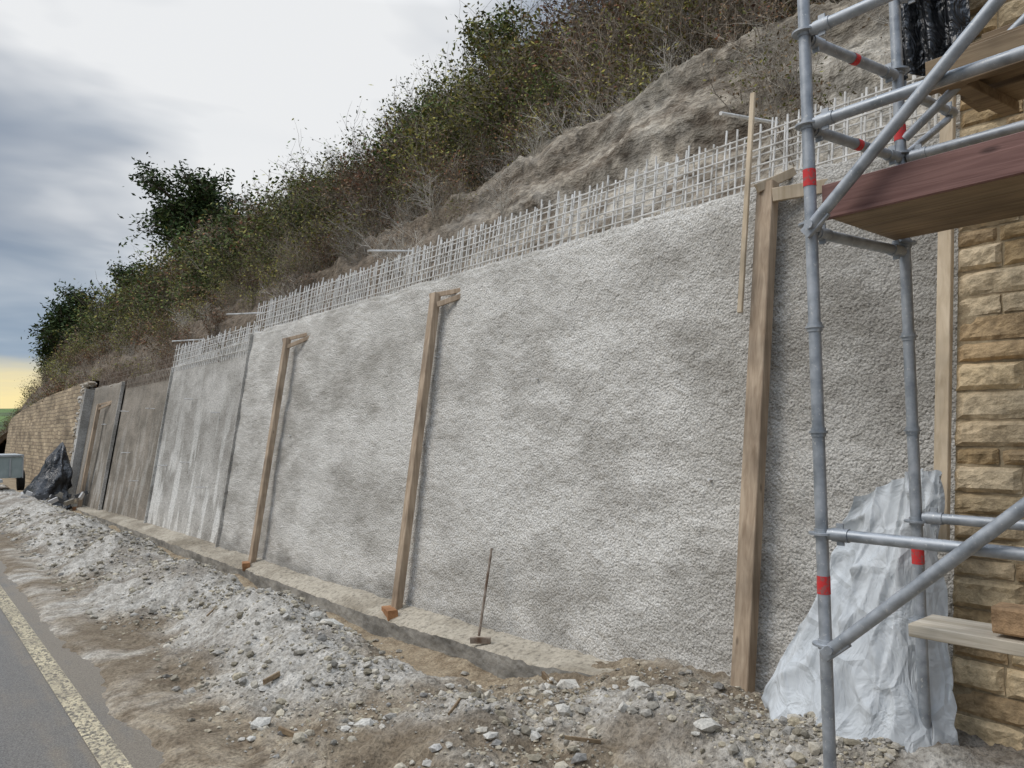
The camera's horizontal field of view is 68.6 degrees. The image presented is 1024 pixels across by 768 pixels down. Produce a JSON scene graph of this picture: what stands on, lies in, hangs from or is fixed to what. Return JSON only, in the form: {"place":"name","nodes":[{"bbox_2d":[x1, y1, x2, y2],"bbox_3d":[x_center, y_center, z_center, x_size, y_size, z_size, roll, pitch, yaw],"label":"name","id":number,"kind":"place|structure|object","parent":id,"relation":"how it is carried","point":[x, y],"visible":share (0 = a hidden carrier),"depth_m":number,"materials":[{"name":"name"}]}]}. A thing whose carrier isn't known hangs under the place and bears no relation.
{"place":"outdoors","nodes":[
{"label":"outdoors","id":0,"kind":"place"},
{"bbox_2d":[0,409,19,436],"bbox_3d":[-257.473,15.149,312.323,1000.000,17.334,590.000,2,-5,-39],"label":"distant hills","id":1,"kind":"structure","parent":0,"point":[4,411],"depth_m":234.12,"materials":[{"name":"green plant"}]},
{"bbox_2d":[0,561,164,767],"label":"road","id":2,"kind":"structure","parent":0,"point":[38,728],"depth_m":4.49,"materials":[{"name":"grey asphalt"}]},
{"bbox_2d":[0,585,132,767],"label":"road edge line","id":3,"kind":"object","parent":2,"relation":"on","point":[102,745],"visible":1,"depth_m":4.73,"materials":[{"name":"paint"}]},
{"bbox_2d":[0,0,692,408],"label":"sky","id":4,"kind":"structure","parent":0,"point":[88,88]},
{"bbox_2d":[0,0,959,453],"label":"hillside","id":5,"kind":"structure","parent":0,"point":[670,114],"depth_m":7.82,"materials":[{"name":"soil"}]},
{"bbox_2d":[27,337,75,374],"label":"broadleaf tree","id":6,"kind":"object","parent":5,"relation":"on","point":[50,352],"visible":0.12,"depth_m":52.57,"materials":[{"name":"green plant"}]},
{"bbox_2d":[21,281,102,372],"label":"broadleaf tree","id":7,"kind":"object","parent":5,"relation":"on","point":[65,312],"visible":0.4,"depth_m":52.18,"materials":[{"name":"green plant"}]},
{"bbox_2d":[91,254,154,312],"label":"broadleaf tree","id":8,"kind":"object","parent":5,"relation":"on","point":[120,269],"visible":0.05,"depth_m":44.39,"materials":[{"name":"green plant"}]},
{"bbox_2d":[118,152,255,276],"bbox_3d":[-16.977,-8.176,41.036,8.361,8.263,6.314,0,-4,-7],"label":"broadleaf tree","id":9,"kind":"object","parent":5,"relation":"on","point":[180,209],"visible":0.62,"depth_m":39.98,"materials":[{"name":"green plant"}]},
{"bbox_2d":[271,162,331,210],"bbox_3d":[-8.393,-7.103,30.766,3.126,4.062,2.798,-3,-5,39],"label":"broadleaf tree","id":10,"kind":"object","parent":5,"relation":"on","point":[298,179],"visible":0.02,"depth_m":30.68,"materials":[{"name":"green plant"}]},
{"bbox_2d":[403,74,449,124],"bbox_3d":[-2.128,-7.480,22.792,2.930,3.808,2.624,1,-4,-18],"label":"broadleaf tree","id":11,"kind":"object","parent":5,"relation":"on","point":[427,95],"visible":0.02,"depth_m":22.54,"materials":[{"name":"green plant"}]},
{"bbox_2d":[0,0,890,446],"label":"hillside shrubs","id":12,"kind":"object","parent":5,"relation":"on","point":[440,150],"visible":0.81,"depth_m":14.03,"materials":[{"name":"green plant"}]},
{"bbox_2d":[444,0,552,93],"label":"broadleaf tree","id":13,"kind":"object","parent":5,"relation":"on","point":[506,21],"visible":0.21,"depth_m":19.28,"materials":[{"name":"green plant"}]},
{"bbox_2d":[0,452,1023,767],"bbox_3d":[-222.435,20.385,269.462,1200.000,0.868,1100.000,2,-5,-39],"label":"ground","id":14,"kind":"structure","parent":0,"point":[158,712],"depth_m":4.58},
{"bbox_2d":[0,453,24,490],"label":"utility trailer","id":15,"kind":"object","parent":14,"relation":"on","point":[11,465],"visible":0.98,"depth_m":21.72,"materials":[{"name":"grey metal"}]},
{"bbox_2d":[23,442,72,508],"bbox_3d":[-12.591,2.497,20.215,1.307,1.864,2.671,2,-5,-39],"label":"black tarpaulin pile","id":16,"kind":"object","parent":14,"relation":"on","point":[55,474],"visible":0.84,"depth_m":19.95,"materials":[{"name":"black plastic"}]},
{"bbox_2d":[10,490,87,505],"bbox_3d":[-11.575,2.816,18.463,1.652,0.330,2.668,1,-4,-19],"label":"building debris","id":17,"kind":"object","parent":14,"relation":"on","point":[56,497],"visible":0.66,"depth_m":18.53,"materials":[{"name":"concrete"}]},
{"bbox_2d":[5,380,106,482],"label":"stone wall","id":18,"kind":"structure","parent":14,"relation":"on","point":[39,431],"depth_m":27.85,"materials":[{"name":"beige stone"}]},
{"bbox_2d":[70,381,96,462],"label":"broken wall end","id":19,"kind":"structure","parent":14,"relation":"on","point":[89,384],"depth_m":22.08,"materials":[{"name":"concrete"}]},
{"bbox_2d":[74,381,126,509],"bbox_3d":[-11.092,1.753,20.529,1.023,3.528,3.490,2,-5,-39],"label":"end section","id":20,"kind":"object","parent":14,"relation":"on","point":[99,456],"visible":0.72,"depth_m":20.15,"materials":[{"name":"grey concrete"}]},
{"bbox_2d":[103,366,174,520],"bbox_3d":[-8.569,1.505,17.598,1.032,3.615,4.240,2,-5,-39],"label":"brown section","id":21,"kind":"object","parent":14,"relation":"on","point":[138,432],"visible":0.8,"depth_m":17.37,"materials":[{"name":"concrete"}]},
{"bbox_2d":[101,378,711,487],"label":"steel pins","id":22,"kind":"object","parent":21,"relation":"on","point":[709,479],"visible":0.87,"depth_m":14.49,"materials":[{"name":"metal"}]},
{"bbox_2d":[68,334,253,547],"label":"joint edges","id":23,"kind":"object","parent":14,"relation":"on","point":[82,425],"visible":0.56,"depth_m":18.95,"materials":[{"name":"grey concrete"}]},
{"bbox_2d":[147,338,248,543],"bbox_3d":[-5.760,1.174,14.193,1.059,3.805,4.590,2,-5,-39],"label":"wall panel","id":24,"kind":"object","parent":14,"relation":"on","point":[197,435],"visible":0.75,"depth_m":13.87,"materials":[{"name":"grey concrete"}]},
{"bbox_2d":[70,504,634,679],"bbox_3d":[-6.106,2.921,13.520,0.422,0.842,23.100,2,-5,-39],"label":"footing","id":25,"kind":"object","parent":14,"relation":"on","point":[503,655],"visible":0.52,"depth_m":7.43,"materials":[{"name":"concrete"}]},
{"bbox_2d":[72,400,111,510],"bbox_3d":[-11.124,1.902,20.065,1.040,2.915,0.530,0,-4,-6],"label":"timber post","id":26,"kind":"object","parent":25,"relation":"on","point":[91,445],"visible":0.88,"depth_m":20.09,"materials":[{"name":"brown wood"}]},
{"bbox_2d":[242,333,309,570],"bbox_3d":[-3.293,0.921,10.716,1.049,3.355,0.513,0,-4,-11],"label":"timber post","id":27,"kind":"object","parent":25,"relation":"on","point":[286,347],"visible":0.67,"depth_m":10.73,"materials":[{"name":"brown wood"}]},
{"bbox_2d":[381,288,460,620],"bbox_3d":[-0.847,0.662,7.774,0.978,3.385,0.463,1,-4,-17],"label":"timber post","id":28,"kind":"object","parent":25,"relation":"on","point":[390,612],"visible":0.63,"depth_m":7.77,"materials":[{"name":"brown wood"}]},
{"bbox_2d":[470,548,492,643],"bbox_3d":[-0.255,1.786,6.370,0.170,0.748,0.266,-1,-4,5],"label":"broom","id":29,"kind":"object","parent":25,"relation":"on","point":[480,640],"visible":1,"depth_m":6.29,"materials":[{"name":"brown wood"}]},
{"bbox_2d":[206,606,600,743],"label":"wood scraps","id":30,"kind":"object","parent":14,"relation":"on","point":[290,733],"visible":0.88,"depth_m":4.05,"materials":[{"name":"brown wood"}]},
{"bbox_2d":[0,500,909,767],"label":"rubble stones","id":31,"kind":"object","parent":14,"relation":"on","point":[705,723],"visible":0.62,"depth_m":4.24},
{"bbox_2d":[218,129,959,689],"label":"retaining wall","id":32,"kind":"structure","parent":14,"relation":"on","point":[586,499],"depth_m":5.95,"materials":[{"name":"grey concrete"}]},
{"bbox_2d":[98,75,959,388],"bbox_3d":[-3.759,-0.975,12.218,0.754,1.215,25.507,2,-5,-39],"label":"reinforcing steel","id":33,"kind":"object","parent":32,"relation":"on","point":[294,297],"visible":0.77,"depth_m":7.19,"materials":[{"name":"grey metal"}]},
{"bbox_2d":[737,92,826,312],"bbox_3d":[1.850,-1.234,4.941,0.231,1.533,0.755,12,-13,-74],"label":"timber slat","id":34,"kind":"object","parent":32,"relation":"attached to","point":[788,192],"visible":0.77,"depth_m":4.98,"materials":[{"name":"brown wood"}]},
{"bbox_2d":[730,180,778,692],"bbox_3d":[1.547,0.301,4.772,0.581,3.323,0.136,2,-5,-39],"label":"timber post","id":35,"kind":"object","parent":14,"relation":"on","point":[745,633],"visible":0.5,"depth_m":4.72,"materials":[{"name":"brown wood"}]},
{"bbox_2d":[761,468,959,752],"bbox_3d":[1.557,1.129,3.579,0.551,1.452,0.967,2,-5,-39],"label":"white tarpaulin","id":36,"kind":"object","parent":14,"relation":"on","point":[875,682],"visible":0.67,"depth_m":3.44,"materials":[{"name":"plastic"}]},
{"bbox_2d":[792,0,1023,767],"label":"scaffolding","id":37,"kind":"object","parent":14,"relation":"on","point":[917,189],"visible":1,"depth_m":2.96,"materials":[{"name":"metal"}]},
{"bbox_2d":[900,0,970,79],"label":"black sheet","id":38,"kind":"object","parent":37,"relation":"hanging from","point":[932,29],"visible":0.81,"depth_m":3.94,"materials":[{"name":"black plastic"}]},
{"bbox_2d":[991,602,1023,637],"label":"loose brick","id":39,"kind":"object","parent":37,"relation":"on","point":[1007,618],"visible":1,"depth_m":2.54,"materials":[{"name":"stone"}]},
{"bbox_2d":[952,0,1023,747],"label":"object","id":40,"kind":"object","parent":14,"relation":"on","point":[963,317],"depth_m":3.56,"materials":[{"name":"beige stone"}]},
{"bbox_2d":[934,94,955,539],"bbox_3d":[2.238,-0.963,3.868,0.572,3.556,0.065,2,-5,-39],"label":"timber profile board","id":41,"kind":"object","parent":40,"relation":"attached to","point":[943,366],"depth_m":3.72,"materials":[{"name":"brown wood"}]},
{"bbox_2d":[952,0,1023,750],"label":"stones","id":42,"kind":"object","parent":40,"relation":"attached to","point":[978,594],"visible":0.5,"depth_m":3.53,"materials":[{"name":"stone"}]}
]}

